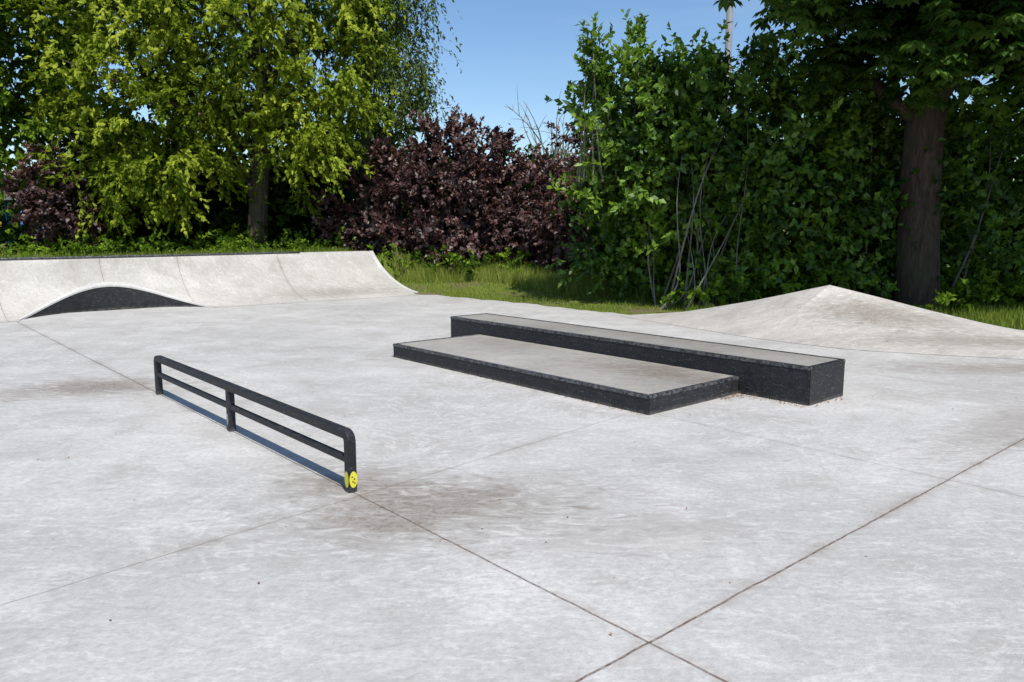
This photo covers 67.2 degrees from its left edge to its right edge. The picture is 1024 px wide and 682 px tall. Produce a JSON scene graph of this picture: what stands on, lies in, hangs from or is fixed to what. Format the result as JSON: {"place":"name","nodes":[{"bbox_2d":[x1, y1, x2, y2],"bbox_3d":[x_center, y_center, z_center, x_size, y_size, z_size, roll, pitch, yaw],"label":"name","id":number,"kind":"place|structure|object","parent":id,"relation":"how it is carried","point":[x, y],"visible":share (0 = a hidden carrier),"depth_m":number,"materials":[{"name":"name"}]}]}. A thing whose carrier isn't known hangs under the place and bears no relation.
{"place":"outdoors","nodes":[
{"label":"outdoors","id":0,"kind":"place"},
{"bbox_2d":[0,0,1022,230],"label":"sky","id":1,"kind":"structure","parent":0,"point":[527,47],"materials":[{"name":"blue"}]},
{"bbox_2d":[0,295,1023,681],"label":"concrete pavement","id":2,"kind":"structure","parent":0,"point":[868,527],"depth_m":4.34,"materials":[{"name":"grey concrete"}]},
{"bbox_2d":[0,251,418,321],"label":"quarter pipe ramp","id":3,"kind":"structure","parent":2,"relation":"on","point":[31,287],"depth_m":16.54,"materials":[{"name":"concrete"}]},
{"bbox_2d":[154,355,356,492],"bbox_3d":[-2.230,0.542,6.144,0.062,0.410,3.834,-7,11,-40],"label":"grind rail","id":4,"kind":"object","parent":2,"relation":"on","point":[347,456],"visible":0.99,"depth_m":5.58,"materials":[{"name":"black metal"}]},
{"bbox_2d":[393,334,738,414],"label":"manual pad platform","id":5,"kind":"structure","parent":2,"relation":"on","point":[641,387],"depth_m":7.91,"materials":[{"name":"concrete"},{"name":"dark granite"}]},
{"bbox_2d":[450,313,845,405],"bbox_3d":[1.167,0.099,9.312,0.678,0.382,5.509,-7,11,-40],"label":"grind ledge","id":6,"kind":"object","parent":2,"relation":"on","point":[798,378],"visible":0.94,"depth_m":8.07,"materials":[{"name":"concrete"},{"name":"dark granite"}]},
{"bbox_2d":[622,285,1023,358],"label":"concrete hip bank","id":7,"kind":"structure","parent":2,"relation":"on","point":[832,316],"depth_m":11.55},
{"bbox_2d":[0,235,1023,329],"bbox_3d":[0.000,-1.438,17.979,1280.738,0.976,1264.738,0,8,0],"label":"ground","id":8,"kind":"structure","parent":0,"point":[390,270],"depth_m":19.00,"materials":[{"name":"green plant"}]},
{"bbox_2d":[0,192,42,242],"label":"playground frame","id":9,"kind":"object","parent":8,"relation":"on","point":[6,204],"visible":0.14,"depth_m":32.87,"materials":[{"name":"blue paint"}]},
{"bbox_2d":[0,0,127,227],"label":"maple tree","id":10,"kind":"object","parent":8,"relation":"on","point":[13,107],"visible":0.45,"depth_m":22.07,"materials":[{"name":"green plant"}]},
{"bbox_2d":[1,135,137,253],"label":"purple plum shrub","id":11,"kind":"object","parent":8,"relation":"on","point":[57,215],"visible":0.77,"depth_m":20.95,"materials":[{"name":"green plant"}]},
{"bbox_2d":[2,233,318,257],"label":"weeds","id":12,"kind":"object","parent":8,"relation":"on","point":[77,252],"visible":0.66,"depth_m":17.21,"materials":[{"name":"green plant"}]},
{"bbox_2d":[0,0,419,247],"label":"locust tree","id":13,"kind":"object","parent":8,"relation":"on","point":[164,24],"visible":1,"depth_m":20.68,"materials":[{"name":"green plant"}]},
{"bbox_2d":[0,86,685,264],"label":"background hedge","id":14,"kind":"object","parent":8,"relation":"on","point":[281,215],"visible":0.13,"depth_m":24.16,"materials":[{"name":"green plant"}]},
{"bbox_2d":[295,0,462,250],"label":"weeping birch tree","id":15,"kind":"object","parent":8,"relation":"on","point":[405,78],"visible":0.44,"depth_m":24.08,"materials":[{"name":"green plant"}]},
{"bbox_2d":[299,100,589,270],"bbox_3d":[-1.774,-4.248,22.698,9.070,5.339,4.344,0,8,0],"label":"purple plum shrub","id":16,"kind":"object","parent":8,"relation":"on","point":[473,178],"visible":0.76,"depth_m":22.00,"materials":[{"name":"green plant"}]},
{"bbox_2d":[0,143,1021,243],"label":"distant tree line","id":17,"kind":"object","parent":8,"relation":"on","point":[2,206],"visible":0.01,"depth_m":70.26,"materials":[{"name":"green plant"}]},
{"bbox_2d":[0,223,1023,313],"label":"ivy undergrowth","id":18,"kind":"object","parent":8,"relation":"on","point":[1003,293],"visible":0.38,"depth_m":16.72,"materials":[{"name":"green plant"}]},
{"bbox_2d":[505,89,579,172],"bbox_3d":[1.851,-7.958,36.734,4.501,8.449,4.573,0,8,0],"label":"bare tree","id":19,"kind":"object","parent":8,"relation":"on","point":[561,151],"visible":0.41,"depth_m":36.86,"materials":[{"name":"grey plant"}]},
{"bbox_2d":[518,121,626,277],"bbox_3d":[2.267,-3.713,20.843,4.294,4.386,3.634,0,8,0],"label":"purple plum shrub","id":20,"kind":"object","parent":8,"relation":"on","point":[560,224],"visible":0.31,"depth_m":20.63,"materials":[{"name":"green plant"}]},
{"bbox_2d":[724,6,732,137],"bbox_3d":[6.085,-7.443,24.184,1.570,11.018,0.300,0,8,0],"label":"lamp post","id":21,"kind":"object","parent":8,"relation":"on","point":[729,18],"depth_m":23.79,"materials":[{"name":"metal"}]},
{"bbox_2d":[544,8,1023,310],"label":"hazel thicket","id":22,"kind":"object","parent":8,"relation":"on","point":[652,131],"visible":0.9,"depth_m":15.82,"materials":[{"name":"green plant"}]},
{"bbox_2d":[549,88,1023,300],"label":"background trees","id":23,"kind":"object","parent":8,"relation":"on","point":[1018,176],"visible":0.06,"depth_m":19.32,"materials":[{"name":"green plant"}]},
{"bbox_2d":[714,0,1023,310],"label":"horse chestnut tree","id":24,"kind":"object","parent":8,"relation":"on","point":[949,46],"visible":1,"depth_m":13.53,"materials":[{"name":"green plant"}]},
{"bbox_2d":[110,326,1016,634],"bbox_3d":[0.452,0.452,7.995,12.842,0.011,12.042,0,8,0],"label":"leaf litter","id":25,"kind":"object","parent":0,"point":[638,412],"visible":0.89,"depth_m":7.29,"materials":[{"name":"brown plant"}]}
]}

